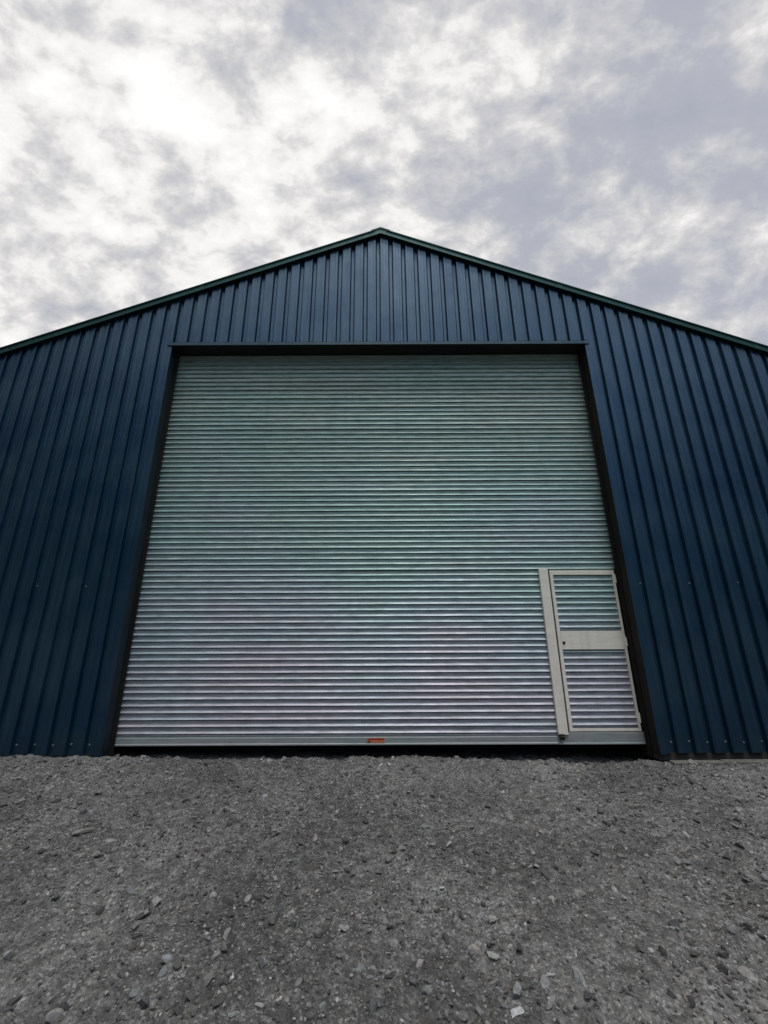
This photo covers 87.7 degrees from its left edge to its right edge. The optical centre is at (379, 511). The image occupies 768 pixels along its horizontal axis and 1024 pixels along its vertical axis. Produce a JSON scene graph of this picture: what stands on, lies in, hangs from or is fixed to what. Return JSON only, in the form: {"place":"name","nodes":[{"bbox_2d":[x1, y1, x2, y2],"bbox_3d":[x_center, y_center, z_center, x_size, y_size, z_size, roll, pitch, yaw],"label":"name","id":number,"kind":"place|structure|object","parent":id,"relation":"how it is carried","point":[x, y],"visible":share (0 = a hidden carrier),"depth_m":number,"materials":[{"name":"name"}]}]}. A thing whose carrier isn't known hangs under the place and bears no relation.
{"place":"outdoors","nodes":[
{"label":"outdoors","id":0,"kind":"place"},
{"bbox_2d":[0,744,767,1023],"bbox_3d":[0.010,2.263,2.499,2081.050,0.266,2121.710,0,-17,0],"label":"ground","id":1,"kind":"structure","parent":0,"point":[28,953],"depth_m":2.27,"materials":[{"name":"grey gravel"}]},
{"bbox_2d":[71,827,94,834],"bbox_3d":[-2.109,2.275,2.855,0.139,0.032,0.049,4,-11,-29],"label":"stone","id":2,"kind":"object","parent":1,"relation":"on","point":[81,831],"visible":1,"depth_m":2.84,"materials":[{"name":"grey stone"}]},
{"bbox_2d":[0,227,767,764],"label":"steel shed","id":3,"kind":"structure","parent":1,"relation":"on","point":[380,485],"depth_m":5.62,"materials":[{"name":"metal"}]},
{"bbox_2d":[538,569,641,739],"bbox_3d":[2.704,1.767,5.180,1.049,2.099,0.104,0,-17,0],"label":"wicket door","id":4,"kind":"structure","parent":3,"relation":"in","point":[593,690],"depth_m":5.17,"materials":[{"name":"grey paint"}]},
{"bbox_2d":[688,759,694,764],"bbox_3d":[3.504,2.822,4.489,0.070,0.084,0.068,-6,-18,18],"label":"stone","id":5,"kind":"object","parent":1,"relation":"on","point":[691,762],"visible":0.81,"depth_m":4.47,"materials":[{"name":"grey stone"}]},
{"bbox_2d":[0,0,767,346],"label":"sky","id":6,"kind":"structure","parent":0,"point":[150,149],"materials":[{"name":"white"}]}
]}

